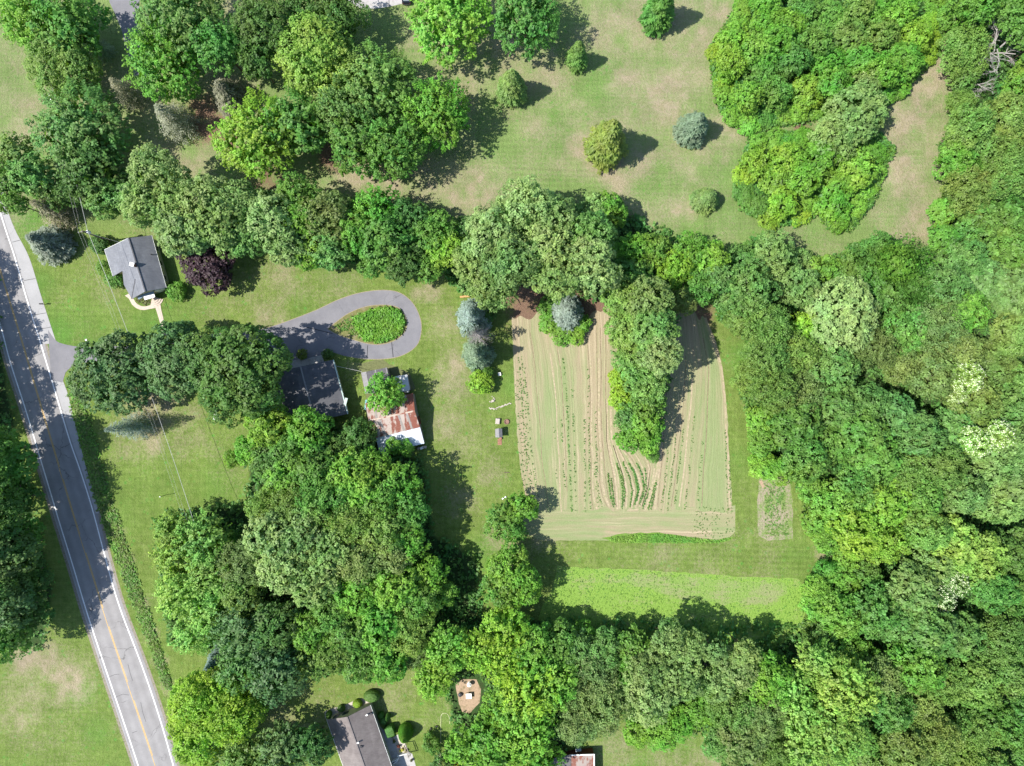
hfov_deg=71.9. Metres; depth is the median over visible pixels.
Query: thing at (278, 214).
broadleaf tree
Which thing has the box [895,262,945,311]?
broadleaf tree
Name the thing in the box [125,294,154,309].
front path
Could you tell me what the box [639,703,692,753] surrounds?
broadleaf tree
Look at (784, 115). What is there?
shrub
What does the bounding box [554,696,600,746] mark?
broadleaf tree
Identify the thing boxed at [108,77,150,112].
conifer tree
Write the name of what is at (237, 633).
broadleaf tree
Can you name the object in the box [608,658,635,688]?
broadleaf tree
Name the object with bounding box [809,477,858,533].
broadleaf tree
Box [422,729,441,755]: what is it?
shrub
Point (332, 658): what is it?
broadleaf tree
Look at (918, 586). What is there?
broadleaf tree
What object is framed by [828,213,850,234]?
shrub
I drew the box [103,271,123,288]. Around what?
shrub
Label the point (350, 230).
broadleaf tree
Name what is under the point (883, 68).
broadleaf tree
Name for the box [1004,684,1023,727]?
broadleaf tree
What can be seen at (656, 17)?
conifer tree
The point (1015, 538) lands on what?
broadleaf tree
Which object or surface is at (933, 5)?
shrub
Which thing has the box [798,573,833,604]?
broadleaf tree
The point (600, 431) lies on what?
wheel track
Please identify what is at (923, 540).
broadleaf tree
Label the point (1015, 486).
broadleaf tree
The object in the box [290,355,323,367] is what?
garage apron
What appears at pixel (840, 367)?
broadleaf tree
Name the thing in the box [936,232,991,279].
broadleaf tree
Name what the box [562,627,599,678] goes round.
broadleaf tree
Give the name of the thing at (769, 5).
shrub
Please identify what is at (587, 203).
broadleaf tree
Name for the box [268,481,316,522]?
broadleaf tree
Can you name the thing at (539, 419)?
wheel track
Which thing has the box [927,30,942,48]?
shrub
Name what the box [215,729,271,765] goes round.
broadleaf tree
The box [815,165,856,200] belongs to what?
shrub
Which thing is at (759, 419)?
shrub
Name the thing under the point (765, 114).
shrub
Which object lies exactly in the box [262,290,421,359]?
driveway edge
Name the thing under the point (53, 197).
broadleaf tree
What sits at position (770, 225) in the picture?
shrub
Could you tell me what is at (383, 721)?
topiary shrub
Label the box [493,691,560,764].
broadleaf tree
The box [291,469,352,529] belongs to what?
broadleaf tree
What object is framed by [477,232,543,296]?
broadleaf tree
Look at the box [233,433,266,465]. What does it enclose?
broadleaf tree
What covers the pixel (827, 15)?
shrub
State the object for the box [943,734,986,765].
broadleaf tree
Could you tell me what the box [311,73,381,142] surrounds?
broadleaf tree
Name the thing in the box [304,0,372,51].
broadleaf tree
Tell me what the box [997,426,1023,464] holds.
broadleaf tree
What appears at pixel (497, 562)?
broadleaf tree
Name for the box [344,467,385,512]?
broadleaf tree
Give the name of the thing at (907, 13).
broadleaf tree
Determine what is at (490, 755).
broadleaf tree
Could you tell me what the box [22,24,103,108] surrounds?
broadleaf tree
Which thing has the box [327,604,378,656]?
broadleaf tree
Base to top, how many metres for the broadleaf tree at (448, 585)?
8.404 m
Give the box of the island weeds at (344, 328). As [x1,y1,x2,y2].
[335,306,404,339]
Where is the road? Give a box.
[0,212,176,765]
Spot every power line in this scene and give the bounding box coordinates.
[34,55,178,503]
[37,32,203,552]
[48,97,183,509]
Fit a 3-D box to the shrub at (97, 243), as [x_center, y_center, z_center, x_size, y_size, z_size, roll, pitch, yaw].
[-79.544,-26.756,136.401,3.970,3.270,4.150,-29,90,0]
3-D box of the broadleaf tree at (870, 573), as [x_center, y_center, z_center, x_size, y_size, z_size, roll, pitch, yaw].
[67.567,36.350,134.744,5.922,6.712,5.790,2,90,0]
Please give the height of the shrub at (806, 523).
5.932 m
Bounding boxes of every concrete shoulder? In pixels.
[0,201,54,343]
[54,381,98,512]
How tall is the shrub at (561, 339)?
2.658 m
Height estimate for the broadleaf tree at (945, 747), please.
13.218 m
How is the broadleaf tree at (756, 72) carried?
on the ground at (646, 92)
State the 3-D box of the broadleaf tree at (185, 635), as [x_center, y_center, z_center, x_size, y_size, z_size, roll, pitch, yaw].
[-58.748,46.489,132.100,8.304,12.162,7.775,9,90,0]
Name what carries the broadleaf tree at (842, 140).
on the ground at (646, 92)
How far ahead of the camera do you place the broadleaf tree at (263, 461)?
129.08 m
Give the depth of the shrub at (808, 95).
133.76 m
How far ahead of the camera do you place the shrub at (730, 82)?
136.55 m
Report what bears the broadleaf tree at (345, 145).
on the ground at (646, 92)
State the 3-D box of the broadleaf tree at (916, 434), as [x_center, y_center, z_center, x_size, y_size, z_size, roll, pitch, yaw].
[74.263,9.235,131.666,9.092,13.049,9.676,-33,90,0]
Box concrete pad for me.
[349,0,401,8]
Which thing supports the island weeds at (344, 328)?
on the planted island
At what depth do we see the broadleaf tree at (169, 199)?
123.63 m
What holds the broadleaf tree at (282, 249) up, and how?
on the ground at (646, 92)
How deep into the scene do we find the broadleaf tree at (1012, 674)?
129.28 m
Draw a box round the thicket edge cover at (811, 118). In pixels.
[708,0,946,233]
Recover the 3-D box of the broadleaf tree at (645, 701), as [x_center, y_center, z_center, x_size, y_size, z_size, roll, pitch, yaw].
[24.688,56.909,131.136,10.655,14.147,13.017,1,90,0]
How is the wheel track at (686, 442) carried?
on the tilled field
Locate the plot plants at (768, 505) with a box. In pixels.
[764,482,788,537]
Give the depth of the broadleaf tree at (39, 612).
132.04 m
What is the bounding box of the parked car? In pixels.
[402,0,411,5]
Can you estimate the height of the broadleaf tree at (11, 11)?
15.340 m
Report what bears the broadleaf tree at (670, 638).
on the ground at (646, 92)
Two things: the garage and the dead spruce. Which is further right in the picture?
the dead spruce
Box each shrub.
[88,234,111,254]
[95,259,109,276]
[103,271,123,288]
[165,280,186,302]
[222,449,243,468]
[296,348,307,359]
[321,348,334,358]
[326,710,332,718]
[337,704,344,711]
[352,699,362,707]
[363,689,379,702]
[378,711,383,718]
[380,716,386,724]
[384,723,395,737]
[386,712,390,720]
[398,722,413,743]
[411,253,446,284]
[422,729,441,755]
[465,368,495,393]
[479,298,496,322]
[480,367,493,377]
[536,295,554,315]
[538,312,557,333]
[549,325,570,347]
[562,326,586,346]
[571,618,596,643]
[573,313,592,333]
[607,367,629,388]
[608,386,631,411]
[622,717,649,749]
[646,451,659,463]
[704,43,721,64]
[712,86,734,106]
[713,71,735,87]
[715,44,748,83]
[720,104,744,126]
[722,241,755,273]
[722,308,754,336]
[728,80,765,114]
[730,6,750,26]
[731,165,752,186]
[732,0,752,10]
[732,179,753,201]
[735,110,761,137]
[736,194,755,212]
[738,142,773,183]
[739,31,777,74]
[744,406,774,434]
[746,428,778,458]
[748,0,782,15]
[748,194,770,217]
[749,133,768,149]
[750,104,773,128]
[756,74,794,115]
[757,163,795,197]
[757,204,779,231]
[762,21,798,61]
[763,127,784,153]
[769,140,803,177]
[774,104,791,121]
[781,133,798,148]
[785,161,821,198]
[787,204,812,227]
[788,247,815,275]
[789,73,822,111]
[789,104,808,122]
[791,126,813,149]
[797,594,829,622]
[798,193,818,211]
[798,510,826,536]
[804,43,845,78]
[808,524,839,553]
[809,0,851,39]
[809,98,829,118]
[812,189,853,222]
[812,558,842,584]
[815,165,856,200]
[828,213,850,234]
[832,543,860,570]
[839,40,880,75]
[845,194,868,217]
[857,0,904,30]
[857,138,875,154]
[857,178,879,199]
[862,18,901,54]
[866,142,888,165]
[870,162,887,182]
[875,83,897,105]
[891,76,911,98]
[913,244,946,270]
[919,11,938,32]
[919,46,938,65]
[923,0,947,12]
[925,198,957,227]
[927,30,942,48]
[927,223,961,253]
[935,0,968,30]
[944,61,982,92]
[995,0,1009,9]
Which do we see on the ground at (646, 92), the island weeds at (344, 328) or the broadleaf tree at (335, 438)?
the broadleaf tree at (335, 438)
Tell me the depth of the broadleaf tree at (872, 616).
128.72 m
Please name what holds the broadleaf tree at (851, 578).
on the ground at (646, 92)
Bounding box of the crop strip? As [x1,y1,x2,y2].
[538,565,804,656]
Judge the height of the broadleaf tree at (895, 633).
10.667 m
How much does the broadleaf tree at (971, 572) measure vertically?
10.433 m
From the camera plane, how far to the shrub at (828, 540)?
134.34 m
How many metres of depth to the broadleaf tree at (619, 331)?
126.52 m
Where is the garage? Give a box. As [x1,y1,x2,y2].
[273,360,348,419]
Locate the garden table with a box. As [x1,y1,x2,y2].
[466,692,471,698]
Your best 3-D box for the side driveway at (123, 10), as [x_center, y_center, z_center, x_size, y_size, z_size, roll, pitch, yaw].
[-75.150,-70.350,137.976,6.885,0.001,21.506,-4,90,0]
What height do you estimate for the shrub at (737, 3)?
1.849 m
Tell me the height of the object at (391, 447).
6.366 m
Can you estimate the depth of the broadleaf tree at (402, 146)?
127.01 m
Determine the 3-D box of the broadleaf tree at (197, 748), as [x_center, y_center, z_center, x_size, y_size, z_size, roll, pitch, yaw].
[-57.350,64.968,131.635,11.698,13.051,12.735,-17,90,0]
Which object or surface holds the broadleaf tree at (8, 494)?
on the ground at (646, 92)
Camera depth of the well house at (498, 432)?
136.03 m
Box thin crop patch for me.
[616,572,786,604]
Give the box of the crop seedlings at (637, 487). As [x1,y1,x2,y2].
[517,356,731,511]
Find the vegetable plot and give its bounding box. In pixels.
[757,476,792,540]
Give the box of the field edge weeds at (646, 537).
[608,533,729,543]
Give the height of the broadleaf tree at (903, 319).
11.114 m
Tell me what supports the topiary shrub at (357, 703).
on the pebble bed at (347, 706)
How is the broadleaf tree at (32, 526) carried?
on the ground at (646, 92)
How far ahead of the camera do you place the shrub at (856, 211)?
136.17 m
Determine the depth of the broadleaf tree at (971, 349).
128.49 m
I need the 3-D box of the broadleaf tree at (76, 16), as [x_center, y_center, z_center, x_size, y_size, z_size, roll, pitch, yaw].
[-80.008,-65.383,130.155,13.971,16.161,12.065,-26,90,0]
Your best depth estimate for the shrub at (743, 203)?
136.57 m
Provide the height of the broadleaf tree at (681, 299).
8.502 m
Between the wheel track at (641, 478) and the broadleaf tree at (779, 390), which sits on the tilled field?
the wheel track at (641, 478)
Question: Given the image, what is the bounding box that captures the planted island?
[329,305,406,343]
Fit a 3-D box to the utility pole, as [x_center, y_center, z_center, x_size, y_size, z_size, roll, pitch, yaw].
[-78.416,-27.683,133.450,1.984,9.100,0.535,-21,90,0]
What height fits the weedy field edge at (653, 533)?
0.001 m
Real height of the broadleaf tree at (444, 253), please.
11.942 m
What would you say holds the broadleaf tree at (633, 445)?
on the ground at (646, 92)
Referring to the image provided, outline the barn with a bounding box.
[361,367,424,453]
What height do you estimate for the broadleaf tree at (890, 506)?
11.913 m
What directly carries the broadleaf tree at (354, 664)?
on the ground at (646, 92)
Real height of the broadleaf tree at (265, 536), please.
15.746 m
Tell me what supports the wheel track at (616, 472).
on the tilled field
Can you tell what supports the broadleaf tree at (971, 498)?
on the ground at (646, 92)
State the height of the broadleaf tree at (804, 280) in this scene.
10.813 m
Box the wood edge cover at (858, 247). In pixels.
[714,0,969,765]
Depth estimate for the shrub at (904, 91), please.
136.21 m
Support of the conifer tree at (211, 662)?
on the ground at (646, 92)
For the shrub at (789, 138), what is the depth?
136.49 m
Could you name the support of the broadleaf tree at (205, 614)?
on the ground at (646, 92)
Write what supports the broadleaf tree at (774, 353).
on the ground at (646, 92)
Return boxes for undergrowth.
[0,0,1023,765]
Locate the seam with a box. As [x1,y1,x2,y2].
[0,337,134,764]
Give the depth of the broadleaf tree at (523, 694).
126.42 m
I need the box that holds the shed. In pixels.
[547,748,594,765]
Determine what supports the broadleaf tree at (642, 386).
on the ground at (646, 92)
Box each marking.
[0,214,173,765]
[0,269,152,755]
[0,272,154,764]
[0,324,138,765]
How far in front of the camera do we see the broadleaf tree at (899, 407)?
128.45 m
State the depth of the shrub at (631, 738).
133.92 m
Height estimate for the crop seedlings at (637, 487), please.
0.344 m
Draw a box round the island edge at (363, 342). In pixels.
[328,305,406,344]
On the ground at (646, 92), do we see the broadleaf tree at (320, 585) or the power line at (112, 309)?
the broadleaf tree at (320, 585)
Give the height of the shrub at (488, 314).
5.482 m
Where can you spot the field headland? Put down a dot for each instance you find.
(555, 523)
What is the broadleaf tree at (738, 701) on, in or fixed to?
on the ground at (646, 92)
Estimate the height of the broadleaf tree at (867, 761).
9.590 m
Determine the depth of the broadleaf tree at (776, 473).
132.99 m
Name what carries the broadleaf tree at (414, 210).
on the ground at (646, 92)
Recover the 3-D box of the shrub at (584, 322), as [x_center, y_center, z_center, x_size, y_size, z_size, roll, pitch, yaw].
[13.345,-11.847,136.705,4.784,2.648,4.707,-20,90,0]
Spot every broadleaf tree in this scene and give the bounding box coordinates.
[0,0,61,57]
[0,130,37,171]
[0,157,20,200]
[0,185,42,215]
[0,424,29,481]
[0,428,38,486]
[0,473,23,510]
[0,475,40,531]
[0,518,28,566]
[0,522,42,582]
[0,547,39,600]
[0,576,25,627]
[0,579,45,633]
[0,606,33,663]
[3,150,58,199]
[6,591,55,634]
[12,514,47,551]
[14,474,45,517]
[21,557,54,592]
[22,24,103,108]
[24,73,133,171]
[25,0,111,63]
[38,171,80,212]
[53,132,129,202]
[65,328,158,416]
[67,180,101,208]
[81,177,133,220]
[115,176,167,229]
[121,11,204,104]
[126,141,191,198]
[130,0,231,72]
[135,319,215,402]
[148,541,201,585]
[150,178,196,222]
[150,206,207,257]
[152,505,194,551]
[152,570,205,623]
[165,703,230,765]
[166,613,216,656]
[166,665,234,733]
[170,505,235,564]
[174,172,237,228]
[176,243,235,296]
[178,325,248,392]
[182,192,254,259]
[182,587,234,637]
[183,550,239,601]
[189,15,246,78]
[195,370,248,428]
[199,682,269,749]
[200,322,293,419]
[205,593,278,663]
[207,85,298,183]
[210,633,267,695]
[213,536,270,591]
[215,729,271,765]
[217,178,261,217]
[217,570,267,617]
[223,216,271,258]
[228,0,294,61]
[233,40,275,82]
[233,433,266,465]
[241,507,305,566]
[243,403,292,448]
[243,485,290,527]
[244,189,299,249]
[244,632,312,708]
[247,599,304,650]
[248,442,291,482]
[251,719,313,765]
[254,546,313,595]
[261,222,310,267]
[262,85,331,155]
[262,455,303,501]
[268,428,314,468]
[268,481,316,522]
[271,9,354,102]
[275,171,322,210]
[278,506,331,566]
[281,0,319,26]
[285,405,334,452]
[286,197,324,238]
[287,234,318,271]
[287,555,346,609]
[288,608,329,654]
[290,722,336,765]
[291,443,338,493]
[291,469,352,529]
[292,640,329,683]
[297,189,354,245]
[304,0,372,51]
[305,525,359,579]
[306,592,354,636]
[307,228,354,271]
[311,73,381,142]
[311,431,357,461]
[311,634,357,675]
[324,495,373,545]
[325,111,390,179]
[326,446,372,499]
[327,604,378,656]
[331,571,383,621]
[334,36,423,121]
[335,537,383,588]
[336,209,373,254]
[336,644,380,684]
[339,416,377,462]
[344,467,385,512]
[349,182,403,236]
[352,601,407,651]
[354,446,391,485]
[356,249,394,279]
[358,111,431,182]
[358,211,417,268]
[359,506,413,557]
[360,476,401,528]
[364,371,407,416]
[364,636,408,685]
[368,564,419,611]
[371,536,415,577]
[379,460,424,505]
[384,239,425,287]
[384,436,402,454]
[386,606,434,658]
[388,196,431,235]
[391,487,431,532]
[393,526,431,563]
[396,580,444,622]
[398,437,414,457]
[399,635,438,673]
[400,70,471,153]
[404,0,494,69]
[409,552,450,592]
[410,208,458,253]
[411,653,458,704]
[424,620,476,676]
[425,230,464,268]
[429,751,453,765]
[436,580,459,606]
[442,722,480,765]
[448,215,475,245]
[451,238,495,295]
[457,626,500,674]
[459,707,524,765]
[461,200,518,268]
[468,268,518,312]
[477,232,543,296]
[480,569,514,608]
[480,603,532,652]
[480,632,529,688]
[480,677,524,730]
[483,501,526,542]
[484,538,530,592]
[491,0,561,61]
[492,655,563,722]
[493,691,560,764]
[494,174,559,240]
[505,491,539,523]
[505,565,542,606]
[508,522,528,541]
[509,732,566,765]
[510,618,558,682]
[521,221,579,280]
[527,193,580,243]
[530,244,581,304]
[530,657,582,713]
[537,616,579,667]
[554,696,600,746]
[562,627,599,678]
[563,209,617,263]
[564,236,623,297]
[565,639,620,700]
[570,669,636,738]
[577,190,609,222]
[580,625,625,670]
[589,189,628,230]
[600,274,641,326]
[603,309,639,352]
[608,256,652,292]
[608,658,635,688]
[610,332,658,377]
[611,231,655,266]
[612,424,644,453]
[613,402,641,434]
[615,622,651,665]
[618,663,674,728]
[621,356,669,405]
[623,644,676,694]
[626,274,675,326]
[627,384,666,422]
[628,308,681,351]
[630,410,665,447]
[634,232,671,266]
[636,330,683,378]
[637,431,660,457]
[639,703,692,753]
[650,616,688,663]
[654,248,695,290]
[656,648,705,706]
[669,287,698,316]
[672,230,710,269]
[675,626,707,670]
[679,686,719,731]
[682,268,720,307]
[693,239,731,277]
[696,662,739,704]
[700,722,737,762]
[701,262,737,293]
[702,637,728,665]
[704,679,758,735]
[710,645,759,693]
[711,285,741,313]
[713,18,750,54]
[714,713,773,765]
[726,256,782,317]
[728,359,762,396]
[728,632,763,669]
[737,336,793,382]
[741,649,798,709]
[741,691,789,743]
[742,304,792,347]
[743,57,779,92]
[746,371,800,414]
[747,2,788,37]
[747,228,799,285]
[747,452,777,479]
[749,735,791,765]
[763,455,797,486]
[766,185,800,221]
[766,397,825,449]
[772,668,818,715]
[773,264,820,308]
[774,6,808,41]
[775,40,813,78]
[775,723,827,765]
[776,690,828,747]
[779,329,823,374]
[780,433,831,484]
[783,368,830,412]
[787,0,822,22]
[787,311,821,342]
[792,139,840,178]
[792,636,848,691]
[796,22,835,60]
[796,477,830,506]
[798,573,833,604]
[802,423,851,466]
[802,692,875,765]
[804,275,881,356]
[805,344,860,392]
[807,116,859,164]
[807,254,842,283]
[807,586,867,639]
[808,621,837,652]
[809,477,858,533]
[810,654,883,725]
[815,64,854,99]
[818,390,859,430]
[819,83,890,143]
[823,509,888,561]
[829,564,861,594]
[830,13,870,53]
[830,246,884,297]
[832,462,880,513]
[833,632,868,664]
[836,405,891,461]
[838,147,879,191]
[841,0,875,23]
[841,381,891,423]
[845,434,903,485]
[846,577,901,639]
[849,748,894,765]
[852,324,901,371]
[852,560,884,587]
[853,69,881,94]
[853,729,882,759]
[857,479,913,526]
[857,638,884,669]
[859,230,894,256]
[859,512,912,565]
[861,682,916,734]
[862,652,906,703]
[863,274,908,320]
[864,50,903,88]
[868,232,940,291]
[875,298,931,359]
[876,594,922,644]
[877,345,923,385]
[877,389,919,435]
[878,724,931,765]
[880,449,928,493]
[883,0,919,29]
[884,557,940,614]
[884,640,948,694]
[888,40,925,82]
[891,410,948,458]
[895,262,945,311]
[897,474,947,523]
[897,682,947,731]
[898,16,934,52]
[900,510,954,551]
[900,606,960,658]
[905,299,970,356]
[906,350,962,402]
[906,544,958,588]
[909,262,975,312]
[909,710,965,763]
[912,441,971,492]
[917,755,953,765]
[927,663,973,707]
[929,406,978,453]
[930,512,982,572]
[931,136,982,185]
[931,330,990,376]
[931,582,956,611]
[934,24,995,80]
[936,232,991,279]
[938,164,997,216]
[938,471,990,514]
[941,102,997,151]
[941,376,1003,430]
[941,573,970,596]
[942,289,992,333]
[943,88,978,118]
[943,610,989,660]
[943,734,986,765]
[944,0,1003,32]
[944,706,996,756]
[947,388,967,402]
[947,655,1005,710]
[950,359,986,393]
[951,558,985,586]
[952,528,1012,582]
[955,199,1004,245]
[957,425,994,457]
[963,336,1022,387]
[963,571,1022,615]
[964,435,1023,490]
[965,257,1021,310]
[967,698,1023,754]
[971,611,1023,669]
[972,125,1018,175]
[972,482,1023,524]
[976,749,1016,765]
[978,90,1023,147]
[980,418,1016,452]
[981,150,1023,202]
[982,226,1023,269]
[983,194,1023,236]
[985,652,1023,701]
[986,382,1023,434]
[986,462,1023,508]
[988,312,1023,357]
[988,525,1023,574]
[990,0,1023,45]
[990,266,1023,315]
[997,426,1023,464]
[999,58,1023,103]
[999,565,1023,618]
[1004,131,1023,165]
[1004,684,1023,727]
[1006,362,1023,399]
[1007,622,1023,667]
[1008,33,1023,66]
[1010,723,1023,765]
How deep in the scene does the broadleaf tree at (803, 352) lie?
129.29 m
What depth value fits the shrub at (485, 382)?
134.90 m
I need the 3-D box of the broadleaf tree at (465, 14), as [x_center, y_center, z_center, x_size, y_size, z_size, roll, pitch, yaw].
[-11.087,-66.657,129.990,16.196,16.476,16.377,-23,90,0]
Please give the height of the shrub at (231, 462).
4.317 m
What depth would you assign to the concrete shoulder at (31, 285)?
137.98 m
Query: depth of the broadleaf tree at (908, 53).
132.70 m
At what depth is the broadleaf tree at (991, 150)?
129.74 m
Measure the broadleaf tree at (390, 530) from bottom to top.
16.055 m
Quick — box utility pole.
[79,230,110,241]
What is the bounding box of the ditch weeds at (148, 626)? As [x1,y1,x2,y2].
[65,376,171,689]
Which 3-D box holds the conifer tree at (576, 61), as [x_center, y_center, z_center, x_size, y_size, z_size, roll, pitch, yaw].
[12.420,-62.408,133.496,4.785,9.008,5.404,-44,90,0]
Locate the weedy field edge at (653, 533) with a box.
[603,532,732,542]
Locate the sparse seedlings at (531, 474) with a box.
[515,369,734,536]
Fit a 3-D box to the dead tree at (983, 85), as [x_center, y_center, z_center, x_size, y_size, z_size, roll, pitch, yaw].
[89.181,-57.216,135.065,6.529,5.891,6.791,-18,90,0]
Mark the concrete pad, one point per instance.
(373, 4)
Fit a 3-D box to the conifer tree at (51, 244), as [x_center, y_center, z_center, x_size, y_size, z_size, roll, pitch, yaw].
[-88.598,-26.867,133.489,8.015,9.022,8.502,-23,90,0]
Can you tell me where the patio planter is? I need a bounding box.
[394,738,408,753]
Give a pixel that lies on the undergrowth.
(780, 628)
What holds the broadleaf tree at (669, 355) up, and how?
on the ground at (646, 92)
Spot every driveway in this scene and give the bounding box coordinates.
[48,290,420,382]
[109,0,145,76]
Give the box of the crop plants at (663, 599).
[545,567,802,634]
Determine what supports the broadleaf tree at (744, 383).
on the ground at (646, 92)
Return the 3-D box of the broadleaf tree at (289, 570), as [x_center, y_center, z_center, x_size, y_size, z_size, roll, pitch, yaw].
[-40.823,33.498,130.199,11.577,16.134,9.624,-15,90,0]
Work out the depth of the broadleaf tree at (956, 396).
128.78 m
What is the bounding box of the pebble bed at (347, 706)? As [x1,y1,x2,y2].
[325,699,368,718]
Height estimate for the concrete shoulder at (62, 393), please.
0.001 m
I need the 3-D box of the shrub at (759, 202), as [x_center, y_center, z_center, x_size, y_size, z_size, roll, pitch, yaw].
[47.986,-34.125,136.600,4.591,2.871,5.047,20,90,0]
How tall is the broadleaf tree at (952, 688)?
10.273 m
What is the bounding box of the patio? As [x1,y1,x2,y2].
[381,728,415,765]
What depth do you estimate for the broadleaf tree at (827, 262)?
132.25 m
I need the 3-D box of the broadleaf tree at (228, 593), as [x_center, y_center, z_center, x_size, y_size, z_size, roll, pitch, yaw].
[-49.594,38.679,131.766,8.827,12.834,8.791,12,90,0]
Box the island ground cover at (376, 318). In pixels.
[350,305,406,343]
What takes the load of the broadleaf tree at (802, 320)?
on the ground at (646, 92)
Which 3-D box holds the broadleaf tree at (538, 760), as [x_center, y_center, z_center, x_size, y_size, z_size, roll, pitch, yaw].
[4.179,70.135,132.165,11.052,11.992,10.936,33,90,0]
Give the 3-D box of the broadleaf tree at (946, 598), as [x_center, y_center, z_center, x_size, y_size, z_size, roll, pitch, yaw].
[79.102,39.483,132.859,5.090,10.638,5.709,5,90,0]
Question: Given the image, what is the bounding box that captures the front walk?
[155,305,165,334]
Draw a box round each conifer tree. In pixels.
[25,223,78,266]
[29,197,79,233]
[82,34,117,65]
[104,409,159,440]
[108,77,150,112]
[153,101,200,145]
[203,645,226,670]
[212,78,250,117]
[218,527,243,551]
[455,298,492,337]
[461,338,496,371]
[495,68,528,109]
[551,295,585,333]
[564,40,587,74]
[582,119,628,175]
[637,0,675,38]
[672,110,708,148]
[689,186,719,216]
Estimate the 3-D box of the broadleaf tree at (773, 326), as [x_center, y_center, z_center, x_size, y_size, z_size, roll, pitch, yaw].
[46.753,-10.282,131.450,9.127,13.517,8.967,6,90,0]
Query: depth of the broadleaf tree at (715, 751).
130.67 m
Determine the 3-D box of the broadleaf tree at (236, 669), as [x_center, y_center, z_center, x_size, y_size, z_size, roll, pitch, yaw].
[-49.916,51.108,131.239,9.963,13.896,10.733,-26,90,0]
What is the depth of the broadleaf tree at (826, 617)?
129.90 m
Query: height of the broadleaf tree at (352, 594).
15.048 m
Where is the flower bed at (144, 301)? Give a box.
[135,297,150,305]
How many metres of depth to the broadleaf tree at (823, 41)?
131.95 m
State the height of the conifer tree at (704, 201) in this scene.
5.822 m
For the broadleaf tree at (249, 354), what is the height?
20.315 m
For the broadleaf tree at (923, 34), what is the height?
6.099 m
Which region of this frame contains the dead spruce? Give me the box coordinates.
[465,327,494,349]
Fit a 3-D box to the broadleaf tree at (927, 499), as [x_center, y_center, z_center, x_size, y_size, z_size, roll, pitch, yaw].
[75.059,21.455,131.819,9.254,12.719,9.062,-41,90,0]
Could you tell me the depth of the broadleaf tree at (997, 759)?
131.31 m
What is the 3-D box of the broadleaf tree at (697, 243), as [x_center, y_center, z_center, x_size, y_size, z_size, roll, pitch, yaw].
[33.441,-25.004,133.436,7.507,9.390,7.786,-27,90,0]
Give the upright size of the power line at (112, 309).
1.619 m
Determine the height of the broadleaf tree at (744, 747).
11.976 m
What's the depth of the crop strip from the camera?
137.99 m
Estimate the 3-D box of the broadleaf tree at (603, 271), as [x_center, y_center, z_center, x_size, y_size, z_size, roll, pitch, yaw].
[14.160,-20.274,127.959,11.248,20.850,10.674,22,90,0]
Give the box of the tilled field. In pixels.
[512,305,732,513]
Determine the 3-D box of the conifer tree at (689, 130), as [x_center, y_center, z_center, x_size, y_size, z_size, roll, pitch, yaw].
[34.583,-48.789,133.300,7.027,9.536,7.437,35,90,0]
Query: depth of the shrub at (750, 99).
131.81 m
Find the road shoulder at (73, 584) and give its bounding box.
[0,340,179,765]
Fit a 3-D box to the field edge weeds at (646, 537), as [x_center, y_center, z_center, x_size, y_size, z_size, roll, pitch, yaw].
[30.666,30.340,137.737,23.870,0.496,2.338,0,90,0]
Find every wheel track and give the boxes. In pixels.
[530,333,547,504]
[550,353,561,511]
[556,342,566,487]
[587,333,593,508]
[589,353,596,508]
[596,327,606,505]
[598,358,609,506]
[600,327,611,506]
[605,336,616,505]
[606,399,618,508]
[609,440,619,508]
[610,409,627,508]
[615,442,634,507]
[619,446,641,507]
[620,450,635,504]
[625,451,642,506]
[634,454,645,506]
[641,456,649,506]
[643,468,655,508]
[645,461,658,508]
[654,406,663,508]
[657,375,667,506]
[671,353,685,505]
[679,379,692,506]
[701,338,708,506]
[718,358,730,508]
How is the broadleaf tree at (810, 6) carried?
on the ground at (646, 92)
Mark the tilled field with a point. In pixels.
(694, 331)
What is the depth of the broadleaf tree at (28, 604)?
125.83 m
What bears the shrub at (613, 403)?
on the ground at (646, 92)
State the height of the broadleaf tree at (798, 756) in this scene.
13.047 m
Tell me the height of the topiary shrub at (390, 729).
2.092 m
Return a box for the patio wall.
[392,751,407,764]
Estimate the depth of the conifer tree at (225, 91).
133.12 m
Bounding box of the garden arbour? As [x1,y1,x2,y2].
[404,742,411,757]
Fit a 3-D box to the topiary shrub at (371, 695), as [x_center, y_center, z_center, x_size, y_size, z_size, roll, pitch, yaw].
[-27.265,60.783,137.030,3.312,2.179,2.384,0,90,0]
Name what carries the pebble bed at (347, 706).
on the ground at (646, 92)
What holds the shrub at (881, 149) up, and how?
on the ground at (646, 92)
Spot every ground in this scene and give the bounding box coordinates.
[0,0,1023,765]
[358,359,415,399]
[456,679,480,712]
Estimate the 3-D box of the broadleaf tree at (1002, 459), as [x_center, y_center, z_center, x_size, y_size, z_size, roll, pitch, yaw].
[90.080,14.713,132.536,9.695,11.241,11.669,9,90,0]
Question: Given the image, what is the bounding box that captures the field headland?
[523,505,734,540]
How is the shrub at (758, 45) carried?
on the ground at (646, 92)
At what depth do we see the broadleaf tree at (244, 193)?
125.14 m
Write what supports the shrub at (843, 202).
on the ground at (646, 92)
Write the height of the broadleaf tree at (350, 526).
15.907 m
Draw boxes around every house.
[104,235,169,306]
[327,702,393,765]
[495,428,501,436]
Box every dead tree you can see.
[963,73,997,96]
[973,13,1022,76]
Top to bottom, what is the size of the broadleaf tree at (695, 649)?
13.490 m
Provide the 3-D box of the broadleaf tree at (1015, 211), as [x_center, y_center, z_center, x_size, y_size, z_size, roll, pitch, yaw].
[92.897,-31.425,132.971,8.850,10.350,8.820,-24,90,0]

